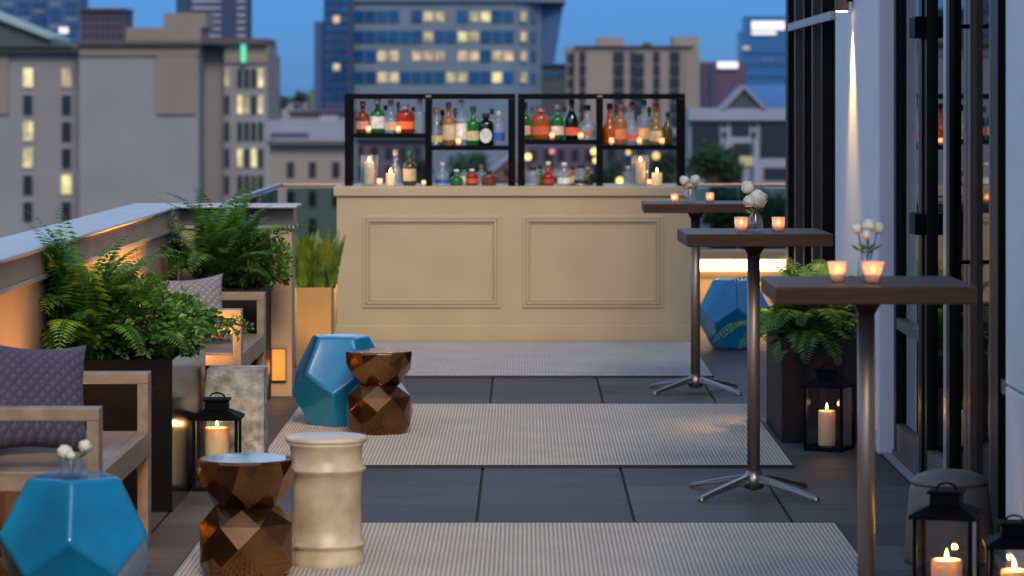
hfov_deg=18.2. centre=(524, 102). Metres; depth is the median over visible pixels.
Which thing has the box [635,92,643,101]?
window
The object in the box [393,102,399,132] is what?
bottle
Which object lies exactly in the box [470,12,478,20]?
window
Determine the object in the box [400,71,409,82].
window
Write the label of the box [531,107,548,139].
bottle
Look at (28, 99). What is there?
window
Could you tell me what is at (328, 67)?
window
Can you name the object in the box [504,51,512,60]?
window
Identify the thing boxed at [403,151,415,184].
bottle
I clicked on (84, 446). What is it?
white flower
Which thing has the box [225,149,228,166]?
window
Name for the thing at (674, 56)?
window
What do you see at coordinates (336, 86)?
window
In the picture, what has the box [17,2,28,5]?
window
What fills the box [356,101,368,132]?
bottle
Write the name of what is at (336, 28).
window
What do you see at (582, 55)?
window
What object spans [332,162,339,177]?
window
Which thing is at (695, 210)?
table
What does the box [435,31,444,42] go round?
window
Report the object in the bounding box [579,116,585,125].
window
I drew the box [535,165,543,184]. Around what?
bottle
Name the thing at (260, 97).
window
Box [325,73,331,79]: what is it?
window
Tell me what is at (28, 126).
window
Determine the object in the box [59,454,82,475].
bud vase
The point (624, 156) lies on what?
window
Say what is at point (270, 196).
glass railing
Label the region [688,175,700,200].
white flower
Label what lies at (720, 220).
street tree
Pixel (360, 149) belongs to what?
window
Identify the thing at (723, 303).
faceted stool
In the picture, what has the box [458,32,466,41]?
window
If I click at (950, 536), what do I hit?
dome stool
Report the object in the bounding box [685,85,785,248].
gabled hall
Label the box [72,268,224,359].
leafy shrub
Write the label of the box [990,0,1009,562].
window frame
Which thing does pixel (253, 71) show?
window
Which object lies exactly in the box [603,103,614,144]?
bottle
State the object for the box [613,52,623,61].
window
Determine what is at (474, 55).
window
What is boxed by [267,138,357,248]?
beige shop house
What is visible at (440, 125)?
bottle
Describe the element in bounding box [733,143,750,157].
window
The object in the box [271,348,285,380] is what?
step light
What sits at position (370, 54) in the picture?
window
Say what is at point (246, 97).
window
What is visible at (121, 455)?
garden bench
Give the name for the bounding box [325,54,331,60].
window
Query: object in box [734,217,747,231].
votive candle
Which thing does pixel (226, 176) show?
window
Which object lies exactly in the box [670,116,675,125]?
window
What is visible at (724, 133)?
window
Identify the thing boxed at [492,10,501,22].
window
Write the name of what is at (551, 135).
votive candle
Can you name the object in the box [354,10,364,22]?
window
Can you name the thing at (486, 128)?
bottle
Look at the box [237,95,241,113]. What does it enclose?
window
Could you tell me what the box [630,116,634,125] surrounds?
window
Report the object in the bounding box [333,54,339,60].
window
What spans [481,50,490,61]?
window
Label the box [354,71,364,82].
window
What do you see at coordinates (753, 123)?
window
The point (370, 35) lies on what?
window
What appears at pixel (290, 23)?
sky
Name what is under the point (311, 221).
window
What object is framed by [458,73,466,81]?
window
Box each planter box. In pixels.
[83,343,204,511]
[205,281,270,399]
[297,286,333,365]
[766,329,856,442]
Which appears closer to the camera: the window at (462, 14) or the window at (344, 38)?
the window at (344, 38)
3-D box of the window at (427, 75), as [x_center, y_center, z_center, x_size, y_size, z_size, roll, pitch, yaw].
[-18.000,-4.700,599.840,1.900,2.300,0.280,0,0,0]
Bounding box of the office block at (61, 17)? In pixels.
[0,0,87,42]
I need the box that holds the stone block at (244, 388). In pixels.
[205,365,268,452]
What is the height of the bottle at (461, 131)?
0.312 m
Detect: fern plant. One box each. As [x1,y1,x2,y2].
[23,206,201,358]
[58,293,196,359]
[150,173,321,282]
[713,261,856,365]
[760,255,853,337]
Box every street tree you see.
[280,94,289,119]
[292,89,308,109]
[396,155,433,182]
[444,150,499,182]
[603,158,624,182]
[645,150,675,182]
[685,139,744,247]
[701,177,785,248]
[749,187,785,248]
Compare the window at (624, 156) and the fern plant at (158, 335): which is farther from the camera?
the window at (624, 156)
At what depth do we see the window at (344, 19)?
559.67 m
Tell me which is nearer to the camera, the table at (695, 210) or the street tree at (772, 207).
the table at (695, 210)
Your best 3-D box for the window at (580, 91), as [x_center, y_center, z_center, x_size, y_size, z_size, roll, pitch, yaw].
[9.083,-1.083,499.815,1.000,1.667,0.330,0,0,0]
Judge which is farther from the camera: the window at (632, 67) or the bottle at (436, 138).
the window at (632, 67)
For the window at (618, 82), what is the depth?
499.61 m
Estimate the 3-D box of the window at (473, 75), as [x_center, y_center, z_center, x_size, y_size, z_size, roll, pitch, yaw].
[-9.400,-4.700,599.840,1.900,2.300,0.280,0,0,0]
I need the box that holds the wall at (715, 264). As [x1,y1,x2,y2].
[295,249,785,325]
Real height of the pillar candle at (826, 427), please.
0.200 m
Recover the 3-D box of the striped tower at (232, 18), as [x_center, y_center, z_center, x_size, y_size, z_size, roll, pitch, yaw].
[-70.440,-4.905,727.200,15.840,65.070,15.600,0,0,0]
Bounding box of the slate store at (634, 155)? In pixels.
[595,133,675,182]
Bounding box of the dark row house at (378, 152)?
[355,135,433,182]
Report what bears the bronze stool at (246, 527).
on the rug at (609, 549)
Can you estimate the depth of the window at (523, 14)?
600.59 m
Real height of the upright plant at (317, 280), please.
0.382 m
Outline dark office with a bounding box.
[541,63,564,137]
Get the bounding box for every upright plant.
[295,232,322,290]
[296,228,337,286]
[299,230,345,288]
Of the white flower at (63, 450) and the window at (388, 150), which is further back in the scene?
the window at (388, 150)
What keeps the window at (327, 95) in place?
in the navy tower at (333, 57)
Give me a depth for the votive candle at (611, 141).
21.90 m
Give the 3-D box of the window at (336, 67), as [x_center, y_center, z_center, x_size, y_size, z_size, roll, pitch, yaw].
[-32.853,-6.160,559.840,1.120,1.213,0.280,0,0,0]
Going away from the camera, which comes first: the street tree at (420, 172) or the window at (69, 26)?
the street tree at (420, 172)
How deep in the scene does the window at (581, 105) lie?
499.61 m
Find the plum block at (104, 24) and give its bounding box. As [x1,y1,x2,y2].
[78,8,133,40]
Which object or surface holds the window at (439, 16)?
in the glass office
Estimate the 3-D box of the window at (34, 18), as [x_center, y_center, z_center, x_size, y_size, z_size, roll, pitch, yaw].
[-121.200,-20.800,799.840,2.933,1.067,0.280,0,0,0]
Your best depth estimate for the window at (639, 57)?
499.61 m
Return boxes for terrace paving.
[0,326,999,575]
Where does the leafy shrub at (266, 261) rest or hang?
in the planter box at (249, 307)
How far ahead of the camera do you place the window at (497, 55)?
599.71 m
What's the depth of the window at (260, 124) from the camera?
364.72 m
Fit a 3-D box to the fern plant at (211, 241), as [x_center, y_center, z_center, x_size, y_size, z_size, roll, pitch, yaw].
[-1.617,0.680,17.153,0.882,0.603,1.099,0,0,23]
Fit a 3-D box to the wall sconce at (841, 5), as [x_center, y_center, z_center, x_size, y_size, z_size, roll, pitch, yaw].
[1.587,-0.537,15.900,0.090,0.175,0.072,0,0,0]
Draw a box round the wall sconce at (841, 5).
[835,0,852,11]
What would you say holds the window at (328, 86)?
in the navy tower at (333, 57)
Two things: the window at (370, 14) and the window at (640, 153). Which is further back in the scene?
the window at (370, 14)
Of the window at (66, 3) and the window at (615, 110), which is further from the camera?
the window at (66, 3)
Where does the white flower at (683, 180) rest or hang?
in the bud vase
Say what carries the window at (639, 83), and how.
in the apartment block at (609, 65)
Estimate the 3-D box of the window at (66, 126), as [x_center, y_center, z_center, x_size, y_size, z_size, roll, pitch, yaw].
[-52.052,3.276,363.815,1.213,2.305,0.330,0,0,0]
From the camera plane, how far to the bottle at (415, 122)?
22.05 m
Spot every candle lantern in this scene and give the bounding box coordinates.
[190,392,244,490]
[800,363,856,451]
[908,482,984,575]
[982,514,1023,575]
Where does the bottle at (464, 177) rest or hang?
on the bar counter
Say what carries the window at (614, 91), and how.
in the apartment block at (609, 65)
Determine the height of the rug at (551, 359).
0.012 m
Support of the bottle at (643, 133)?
on the bar shelf at (679, 147)
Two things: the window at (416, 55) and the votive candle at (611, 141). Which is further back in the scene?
the window at (416, 55)
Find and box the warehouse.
[282,99,308,119]
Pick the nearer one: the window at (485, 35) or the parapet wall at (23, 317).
the parapet wall at (23, 317)
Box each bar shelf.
[345,94,514,185]
[518,94,684,185]
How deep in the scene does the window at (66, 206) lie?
363.65 m
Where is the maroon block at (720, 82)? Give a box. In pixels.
[700,62,746,107]
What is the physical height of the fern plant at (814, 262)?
0.459 m
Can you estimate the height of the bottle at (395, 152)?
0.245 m
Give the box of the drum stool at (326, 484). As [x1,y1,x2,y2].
[285,432,367,568]
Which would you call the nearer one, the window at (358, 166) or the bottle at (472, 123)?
the bottle at (472, 123)
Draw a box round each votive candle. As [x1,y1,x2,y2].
[366,126,370,132]
[377,178,382,185]
[396,126,400,132]
[456,138,460,145]
[549,132,554,139]
[578,132,582,139]
[609,138,613,144]
[637,138,641,144]
[647,179,651,185]
[659,138,664,144]
[671,193,678,202]
[706,192,713,201]
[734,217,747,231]
[772,217,784,230]
[827,261,847,281]
[861,261,884,282]
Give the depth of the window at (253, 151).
364.72 m
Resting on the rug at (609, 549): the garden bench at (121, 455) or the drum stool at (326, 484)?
the drum stool at (326, 484)
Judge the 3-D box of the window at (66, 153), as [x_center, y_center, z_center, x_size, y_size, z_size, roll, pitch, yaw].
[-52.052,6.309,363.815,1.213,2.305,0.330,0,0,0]
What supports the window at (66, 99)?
in the hotel block at (181, 105)
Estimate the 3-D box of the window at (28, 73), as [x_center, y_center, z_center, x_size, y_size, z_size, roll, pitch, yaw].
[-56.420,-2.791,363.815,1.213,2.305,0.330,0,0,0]
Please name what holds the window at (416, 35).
in the glass office
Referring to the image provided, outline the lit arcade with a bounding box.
[525,138,595,182]
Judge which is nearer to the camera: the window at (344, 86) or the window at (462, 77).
the window at (344, 86)
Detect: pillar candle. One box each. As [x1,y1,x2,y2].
[205,421,228,455]
[364,158,373,183]
[386,168,394,185]
[635,157,644,183]
[652,169,661,185]
[818,403,834,445]
[931,548,961,575]
[1000,558,1023,575]
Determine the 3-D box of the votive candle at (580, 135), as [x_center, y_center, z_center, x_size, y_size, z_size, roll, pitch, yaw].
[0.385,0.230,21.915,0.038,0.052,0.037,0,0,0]
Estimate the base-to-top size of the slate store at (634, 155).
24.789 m
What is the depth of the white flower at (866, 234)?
9.75 m
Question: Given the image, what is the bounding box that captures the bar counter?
[334,184,693,340]
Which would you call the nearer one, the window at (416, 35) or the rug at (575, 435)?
the rug at (575, 435)
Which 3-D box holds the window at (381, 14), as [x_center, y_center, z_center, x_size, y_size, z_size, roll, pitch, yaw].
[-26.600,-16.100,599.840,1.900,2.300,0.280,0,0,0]
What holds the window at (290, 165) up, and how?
in the beige shop house at (306, 160)
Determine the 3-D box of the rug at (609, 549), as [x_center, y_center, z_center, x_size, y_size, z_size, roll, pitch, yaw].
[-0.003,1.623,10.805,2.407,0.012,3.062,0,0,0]
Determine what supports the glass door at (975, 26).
in the hotel facade
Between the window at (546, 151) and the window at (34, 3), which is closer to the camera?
the window at (546, 151)
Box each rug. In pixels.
[172,522,875,575]
[268,403,794,467]
[372,341,713,377]
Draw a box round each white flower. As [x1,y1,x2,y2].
[57,444,72,471]
[65,450,80,471]
[71,440,91,471]
[679,175,691,200]
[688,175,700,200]
[741,180,754,228]
[743,195,757,228]
[750,189,767,228]
[851,223,866,276]
[857,229,875,260]
[858,218,875,257]
[864,222,883,260]
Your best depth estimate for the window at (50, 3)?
791.77 m
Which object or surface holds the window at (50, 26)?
in the office block at (61, 17)
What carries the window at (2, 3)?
in the office block at (61, 17)
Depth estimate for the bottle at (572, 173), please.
22.04 m
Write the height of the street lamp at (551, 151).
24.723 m
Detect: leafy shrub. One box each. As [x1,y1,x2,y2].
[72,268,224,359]
[191,221,297,290]
[211,314,254,341]
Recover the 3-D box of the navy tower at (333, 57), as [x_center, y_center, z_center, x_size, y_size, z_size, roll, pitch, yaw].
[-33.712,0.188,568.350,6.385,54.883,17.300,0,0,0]
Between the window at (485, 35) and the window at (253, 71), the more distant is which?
the window at (485, 35)
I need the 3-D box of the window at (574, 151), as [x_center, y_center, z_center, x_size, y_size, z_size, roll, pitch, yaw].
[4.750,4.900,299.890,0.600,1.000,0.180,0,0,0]
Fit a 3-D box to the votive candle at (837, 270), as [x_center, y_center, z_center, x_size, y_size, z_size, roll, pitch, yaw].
[0.949,0.513,9.700,0.062,0.062,0.061,0,0,0]
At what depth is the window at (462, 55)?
599.71 m
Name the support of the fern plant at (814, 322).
in the planter box at (788, 374)
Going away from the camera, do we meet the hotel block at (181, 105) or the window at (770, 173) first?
the window at (770, 173)
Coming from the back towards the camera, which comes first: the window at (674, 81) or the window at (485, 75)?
the window at (485, 75)
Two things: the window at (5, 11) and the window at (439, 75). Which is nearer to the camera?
the window at (439, 75)
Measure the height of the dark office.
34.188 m
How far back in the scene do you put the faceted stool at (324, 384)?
15.95 m
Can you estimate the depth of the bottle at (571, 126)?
21.97 m
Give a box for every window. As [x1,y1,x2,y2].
[1,2,12,5]
[1,10,12,13]
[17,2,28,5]
[17,10,28,13]
[17,17,28,20]
[23,68,33,87]
[23,94,33,114]
[23,121,33,140]
[23,148,33,167]
[23,174,33,194]
[23,201,33,220]
[33,2,44,5]
[33,10,44,13]
[33,17,44,20]
[49,2,60,5]
[49,10,60,13]
[49,17,60,20]
[49,25,60,28]
[61,68,71,87]
[61,94,71,114]
[61,121,71,140]
[61,148,71,167]
[61,174,71,194]
[61,201,71,220]
[65,2,76,5]
[65,10,76,13]
[65,17,76,20]
[65,25,76,28]
[65,32,76,35]
[225,69,228,86]
[225,95,228,113]
[225,122,228,139]
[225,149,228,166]
[225,175,228,193]
[237,69,241,86]
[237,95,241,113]
[237,122,241,139]
[237,149,241,166]
[237,175,241,193]
[244,69,248,86]
[244,95,248,113]
[244,122,248,139]
[244,149,248,166]
[244,175,248,191]
[251,69,255,86]
[251,95,255,113]
[251,122,255,139]
[251,149,255,166]
[251,175,255,191]
[258,69,262,86]
[258,95,262,113]
[258,122,262,139]
[258,149,262,166]
[258,175,262,193]
[287,162,294,177]
[287,190,294,202]
[308,162,316,177]
[308,190,316,205]
[308,218,316,233]
[325,6,331,12]
[325,16,331,22]
[325,25,331,31]
[325,35,331,41]
[325,45,331,50]
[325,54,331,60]
[325,64,331,70]
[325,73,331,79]
[325,83,331,89]
[325,93,331,98]
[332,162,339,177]
[332,190,336,205]
[333,6,339,12]
[333,16,339,22]
[333,25,339,31]
[333,35,339,41]
[333,45,339,50]
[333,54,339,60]
[333,64,339,70]
[333,73,339,79]
[333,83,339,89]
[333,93,339,98]
[341,6,347,12]
[341,16,347,22]
[341,25,347,31]
[341,35,347,41]
[341,45,347,50]
[341,54,347,60]
[341,64,347,70]
[341,73,347,79]
[341,83,347,89]
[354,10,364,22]
[354,31,364,42]
[354,50,364,61]
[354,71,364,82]
[358,147,362,157]
[358,166,362,177]
[366,10,375,22]
[366,31,375,42]
[366,50,375,61]
[366,71,375,82]
[371,147,377,157]
[374,166,377,177]
[377,10,386,22]
[377,31,386,42]
[378,51,386,60]
[378,73,386,81]
[385,147,391,157]
[385,166,391,177]
[389,10,398,22]
[389,31,398,42]
[389,51,397,60]
[389,73,397,81]
[400,31,409,42]
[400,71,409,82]
[400,147,405,157]
[412,10,421,22]
[412,31,421,42]
[412,51,420,60]
[412,71,421,82]
[414,147,420,157]
[423,71,432,82]
[424,12,432,20]
[424,32,432,41]
[424,51,432,60]
[435,12,443,20]
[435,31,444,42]
[435,51,443,60]
[435,71,444,82]
[446,31,455,42]
[447,73,455,81]
[458,10,467,22]
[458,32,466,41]
[458,51,466,60]
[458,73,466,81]
[469,71,478,82]
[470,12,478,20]
[470,32,478,41]
[470,51,478,60]
[481,12,489,20]
[481,31,490,42]
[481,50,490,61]
[481,71,490,82]
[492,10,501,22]
[492,31,501,42]
[493,51,501,60]
[493,73,501,81]
[503,10,513,22]
[503,31,513,42]
[503,71,513,82]
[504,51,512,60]
[504,168,507,175]
[521,12,526,20]
[521,32,526,41]
[521,51,526,60]
[521,72,526,81]
[530,149,536,159]
[531,11,535,20]
[531,32,535,41]
[531,51,535,60]
[531,72,535,81]
[544,149,549,159]
[558,149,563,159]
[568,53,572,61]
[568,66,572,74]
[568,79,572,86]
[572,149,577,159]
[579,52,585,61]
[579,65,585,74]
[579,77,585,87]
[579,90,585,100]
[579,103,585,113]
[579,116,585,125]
[586,149,591,159]
[607,150,614,160]
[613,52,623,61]
[613,65,623,74]
[613,77,623,87]
[613,90,623,100]
[613,103,623,113]
[622,150,629,160]
[630,52,634,61]
[630,65,634,74]
[630,77,634,87]
[630,90,634,100]
[630,108,634,113]
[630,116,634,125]
[635,53,643,63]
[635,66,643,76]
[635,79,643,89]
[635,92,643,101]
[635,105,643,114]
[635,117,643,127]
[637,150,644,160]
[653,52,659,61]
[653,65,659,74]
[653,77,659,87]
[653,90,659,100]
[670,52,679,61]
[670,65,679,74]
[670,77,679,87]
[670,90,679,100]
[670,103,675,113]
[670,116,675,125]
[691,123,719,155]
[722,121,726,126]
[722,131,726,136]
[731,122,748,135]
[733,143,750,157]
[740,156,752,165]
[751,121,755,126]
[751,131,755,136]
[760,122,785,156]
[764,167,785,179]
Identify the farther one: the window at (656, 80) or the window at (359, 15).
the window at (359, 15)
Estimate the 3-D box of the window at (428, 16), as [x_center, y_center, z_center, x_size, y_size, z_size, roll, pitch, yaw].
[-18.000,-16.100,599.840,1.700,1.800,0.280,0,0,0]
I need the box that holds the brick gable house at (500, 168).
[490,155,526,182]
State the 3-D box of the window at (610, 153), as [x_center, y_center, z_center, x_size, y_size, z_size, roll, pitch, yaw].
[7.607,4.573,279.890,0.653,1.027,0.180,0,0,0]
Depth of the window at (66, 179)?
363.65 m
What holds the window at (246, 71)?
in the hotel block at (181, 105)
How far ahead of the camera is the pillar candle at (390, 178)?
21.89 m
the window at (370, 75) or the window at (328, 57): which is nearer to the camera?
the window at (328, 57)
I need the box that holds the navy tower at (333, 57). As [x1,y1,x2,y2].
[314,0,353,109]
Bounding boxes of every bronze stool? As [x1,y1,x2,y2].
[198,453,295,575]
[346,348,412,434]
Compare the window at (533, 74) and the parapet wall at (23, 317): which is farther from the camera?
the window at (533, 74)
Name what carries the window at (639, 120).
in the apartment block at (609, 65)
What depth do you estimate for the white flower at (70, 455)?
9.99 m
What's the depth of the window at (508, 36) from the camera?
599.71 m
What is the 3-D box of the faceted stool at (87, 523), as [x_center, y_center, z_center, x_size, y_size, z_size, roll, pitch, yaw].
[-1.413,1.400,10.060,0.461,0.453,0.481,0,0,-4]
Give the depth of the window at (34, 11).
799.74 m
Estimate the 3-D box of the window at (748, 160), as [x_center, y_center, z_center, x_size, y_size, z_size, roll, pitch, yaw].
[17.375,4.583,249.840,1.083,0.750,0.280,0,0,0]
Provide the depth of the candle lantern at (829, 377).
14.97 m
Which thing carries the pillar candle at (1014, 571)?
in the candle lantern at (1010, 536)
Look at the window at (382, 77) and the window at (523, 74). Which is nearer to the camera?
the window at (382, 77)
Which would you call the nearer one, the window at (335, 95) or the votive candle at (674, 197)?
the votive candle at (674, 197)
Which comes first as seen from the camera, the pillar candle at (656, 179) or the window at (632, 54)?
the pillar candle at (656, 179)
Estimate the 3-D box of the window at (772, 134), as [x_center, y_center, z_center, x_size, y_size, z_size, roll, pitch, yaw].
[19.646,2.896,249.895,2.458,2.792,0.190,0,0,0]
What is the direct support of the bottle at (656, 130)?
on the bar shelf at (679, 147)
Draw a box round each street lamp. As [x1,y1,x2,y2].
[525,154,530,182]
[549,149,554,172]
[591,148,595,182]
[593,158,595,182]
[616,177,622,182]
[626,150,630,182]
[652,152,659,172]
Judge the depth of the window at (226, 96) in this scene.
364.72 m
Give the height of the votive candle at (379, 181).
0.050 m
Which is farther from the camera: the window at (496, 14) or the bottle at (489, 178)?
the window at (496, 14)
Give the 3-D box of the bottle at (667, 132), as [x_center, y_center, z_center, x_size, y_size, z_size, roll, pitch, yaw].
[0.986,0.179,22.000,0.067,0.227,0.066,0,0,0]
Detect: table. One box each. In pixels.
[641,201,750,394]
[677,228,832,501]
[761,276,977,575]
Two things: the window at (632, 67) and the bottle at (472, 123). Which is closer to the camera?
the bottle at (472, 123)
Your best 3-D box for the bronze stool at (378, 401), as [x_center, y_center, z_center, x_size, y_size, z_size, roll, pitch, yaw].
[-0.712,1.423,15.701,0.332,0.413,0.336,0,0,27]
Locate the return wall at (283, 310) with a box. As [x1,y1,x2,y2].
[126,203,301,395]
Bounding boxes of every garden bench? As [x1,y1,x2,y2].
[0,371,150,546]
[155,292,265,364]
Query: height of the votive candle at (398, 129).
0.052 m
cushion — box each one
[0,345,86,451]
[155,273,230,341]
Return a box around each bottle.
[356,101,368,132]
[370,99,384,132]
[384,100,396,129]
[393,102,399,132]
[393,150,401,183]
[396,104,413,132]
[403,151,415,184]
[411,107,417,129]
[432,108,441,141]
[435,162,448,184]
[438,110,443,144]
[442,102,454,145]
[450,169,462,184]
[453,108,459,144]
[455,100,466,139]
[460,166,465,182]
[466,107,478,145]
[466,169,477,184]
[479,113,493,145]
[482,170,495,184]
[493,111,504,140]
[525,102,530,139]
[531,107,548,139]
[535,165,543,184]
[542,161,553,184]
[551,103,563,139]
[557,162,571,184]
[565,100,577,139]
[568,166,577,184]
[574,164,588,184]
[579,105,594,135]
[583,167,592,184]
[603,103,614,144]
[614,102,626,144]
[626,102,638,140]
[637,100,649,138]
[644,107,651,144]
[649,103,662,144]
[663,112,672,144]
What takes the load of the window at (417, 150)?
in the dark row house at (378, 152)
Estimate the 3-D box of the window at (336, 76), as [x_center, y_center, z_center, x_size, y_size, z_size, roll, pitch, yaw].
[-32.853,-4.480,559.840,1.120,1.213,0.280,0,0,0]
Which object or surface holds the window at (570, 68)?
in the apartment block at (609, 65)
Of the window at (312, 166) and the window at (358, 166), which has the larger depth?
the window at (358, 166)
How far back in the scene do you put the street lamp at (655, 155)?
184.90 m
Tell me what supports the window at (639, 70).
in the apartment block at (609, 65)
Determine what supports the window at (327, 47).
in the navy tower at (333, 57)
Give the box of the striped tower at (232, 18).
[176,0,251,46]
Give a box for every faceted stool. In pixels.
[0,471,148,575]
[292,334,374,426]
[700,279,768,348]
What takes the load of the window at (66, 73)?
in the hotel block at (181, 105)
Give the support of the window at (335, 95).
in the navy tower at (333, 57)
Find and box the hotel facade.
[786,0,1023,570]
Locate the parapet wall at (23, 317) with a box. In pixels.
[0,206,181,549]
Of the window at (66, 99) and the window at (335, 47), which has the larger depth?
the window at (335, 47)
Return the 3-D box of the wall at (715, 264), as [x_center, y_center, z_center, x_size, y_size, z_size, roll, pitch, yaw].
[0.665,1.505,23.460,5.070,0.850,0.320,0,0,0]
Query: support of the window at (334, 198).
in the beige shop house at (306, 160)
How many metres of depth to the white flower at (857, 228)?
9.78 m
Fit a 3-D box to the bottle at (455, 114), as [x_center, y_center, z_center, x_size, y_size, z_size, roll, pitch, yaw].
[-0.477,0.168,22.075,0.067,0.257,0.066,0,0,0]
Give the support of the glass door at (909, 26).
in the hotel facade
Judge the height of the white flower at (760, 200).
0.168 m
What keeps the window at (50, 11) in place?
in the office block at (61, 17)
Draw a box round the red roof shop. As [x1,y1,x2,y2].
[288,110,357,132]
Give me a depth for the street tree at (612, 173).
199.54 m
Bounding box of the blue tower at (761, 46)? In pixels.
[737,16,785,84]
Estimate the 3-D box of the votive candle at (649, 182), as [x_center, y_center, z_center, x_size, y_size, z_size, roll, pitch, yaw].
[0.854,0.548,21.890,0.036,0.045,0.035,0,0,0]
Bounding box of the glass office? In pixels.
[354,0,565,182]
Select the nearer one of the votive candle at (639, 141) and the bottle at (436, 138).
the votive candle at (639, 141)
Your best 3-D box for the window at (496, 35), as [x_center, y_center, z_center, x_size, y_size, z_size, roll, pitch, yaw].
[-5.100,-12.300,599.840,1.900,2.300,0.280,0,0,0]
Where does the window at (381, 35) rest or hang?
in the glass office
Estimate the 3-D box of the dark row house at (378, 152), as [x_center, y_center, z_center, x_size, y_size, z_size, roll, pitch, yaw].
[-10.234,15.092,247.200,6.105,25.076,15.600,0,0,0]
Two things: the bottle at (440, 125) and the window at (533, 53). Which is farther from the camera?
the window at (533, 53)
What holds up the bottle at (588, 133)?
on the bar shelf at (679, 147)
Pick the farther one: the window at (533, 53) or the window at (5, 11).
the window at (5, 11)
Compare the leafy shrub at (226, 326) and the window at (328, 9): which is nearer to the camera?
the leafy shrub at (226, 326)
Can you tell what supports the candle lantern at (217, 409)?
on the terrace paving
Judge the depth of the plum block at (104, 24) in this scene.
640.00 m
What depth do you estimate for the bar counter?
21.70 m
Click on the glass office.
(455, 46)
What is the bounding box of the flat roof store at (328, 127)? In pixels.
[267,116,344,191]
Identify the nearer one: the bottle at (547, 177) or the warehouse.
the bottle at (547, 177)
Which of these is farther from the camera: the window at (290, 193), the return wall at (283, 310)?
the window at (290, 193)
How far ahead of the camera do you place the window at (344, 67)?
559.67 m
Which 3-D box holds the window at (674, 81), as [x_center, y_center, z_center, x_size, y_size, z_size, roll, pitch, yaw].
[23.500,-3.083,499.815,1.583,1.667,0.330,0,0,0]
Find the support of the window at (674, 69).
in the apartment block at (609, 65)
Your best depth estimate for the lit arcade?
300.00 m
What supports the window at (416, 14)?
in the glass office
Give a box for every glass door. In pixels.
[894,0,924,472]
[924,0,946,470]
[947,0,966,469]
[951,0,989,491]
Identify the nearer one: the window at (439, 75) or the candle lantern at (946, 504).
the candle lantern at (946, 504)
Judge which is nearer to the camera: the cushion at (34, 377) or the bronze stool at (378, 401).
the cushion at (34, 377)
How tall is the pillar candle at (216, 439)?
0.275 m
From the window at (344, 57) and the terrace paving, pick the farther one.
the window at (344, 57)
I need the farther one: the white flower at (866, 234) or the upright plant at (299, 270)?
the upright plant at (299, 270)
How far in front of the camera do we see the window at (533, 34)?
603.38 m
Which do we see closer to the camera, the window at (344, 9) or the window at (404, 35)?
the window at (344, 9)
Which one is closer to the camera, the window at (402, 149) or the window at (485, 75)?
the window at (402, 149)
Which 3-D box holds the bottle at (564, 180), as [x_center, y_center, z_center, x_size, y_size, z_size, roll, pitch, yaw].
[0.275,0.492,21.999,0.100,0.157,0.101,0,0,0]
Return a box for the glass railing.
[219,183,785,249]
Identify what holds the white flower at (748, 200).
in the bud vase
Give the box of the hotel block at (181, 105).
[0,11,279,280]
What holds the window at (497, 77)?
in the glass office
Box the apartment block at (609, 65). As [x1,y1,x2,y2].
[565,36,699,137]
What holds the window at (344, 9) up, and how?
in the navy tower at (333, 57)
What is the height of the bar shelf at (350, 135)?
0.630 m
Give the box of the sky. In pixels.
[88,0,785,96]
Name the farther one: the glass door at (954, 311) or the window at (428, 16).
the window at (428, 16)
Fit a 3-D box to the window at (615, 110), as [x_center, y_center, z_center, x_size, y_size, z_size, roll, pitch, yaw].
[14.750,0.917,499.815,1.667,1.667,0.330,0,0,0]
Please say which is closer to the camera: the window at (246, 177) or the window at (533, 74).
the window at (246, 177)
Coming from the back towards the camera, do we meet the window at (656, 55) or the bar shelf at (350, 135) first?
the window at (656, 55)
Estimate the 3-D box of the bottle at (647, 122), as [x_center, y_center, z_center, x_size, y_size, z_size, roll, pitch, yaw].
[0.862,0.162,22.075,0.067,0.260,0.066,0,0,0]
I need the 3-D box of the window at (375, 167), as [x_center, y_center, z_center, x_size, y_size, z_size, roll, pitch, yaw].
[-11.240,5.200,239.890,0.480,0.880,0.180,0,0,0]
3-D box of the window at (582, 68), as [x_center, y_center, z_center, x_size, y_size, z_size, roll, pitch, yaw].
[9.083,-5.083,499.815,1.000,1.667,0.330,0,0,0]
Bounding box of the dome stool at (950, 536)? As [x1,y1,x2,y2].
[904,469,994,567]
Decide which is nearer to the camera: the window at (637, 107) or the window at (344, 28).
the window at (637, 107)
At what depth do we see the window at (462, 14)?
599.71 m
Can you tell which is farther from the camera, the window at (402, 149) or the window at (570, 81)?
the window at (570, 81)
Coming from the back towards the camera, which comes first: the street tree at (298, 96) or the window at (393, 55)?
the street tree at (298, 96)
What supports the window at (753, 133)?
in the gabled hall
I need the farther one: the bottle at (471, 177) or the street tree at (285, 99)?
the street tree at (285, 99)
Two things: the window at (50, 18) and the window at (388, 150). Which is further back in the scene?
the window at (50, 18)
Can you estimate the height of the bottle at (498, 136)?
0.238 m
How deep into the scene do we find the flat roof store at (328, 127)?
330.00 m
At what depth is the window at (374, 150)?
239.77 m
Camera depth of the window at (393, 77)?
599.71 m
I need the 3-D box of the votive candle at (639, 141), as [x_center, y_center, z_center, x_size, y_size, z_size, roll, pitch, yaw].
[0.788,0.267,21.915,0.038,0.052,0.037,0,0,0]
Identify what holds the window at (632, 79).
in the apartment block at (609, 65)
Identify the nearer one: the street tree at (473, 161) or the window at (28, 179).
the street tree at (473, 161)
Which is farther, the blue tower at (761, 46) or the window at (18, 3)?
the blue tower at (761, 46)
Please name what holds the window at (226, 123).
in the hotel block at (181, 105)

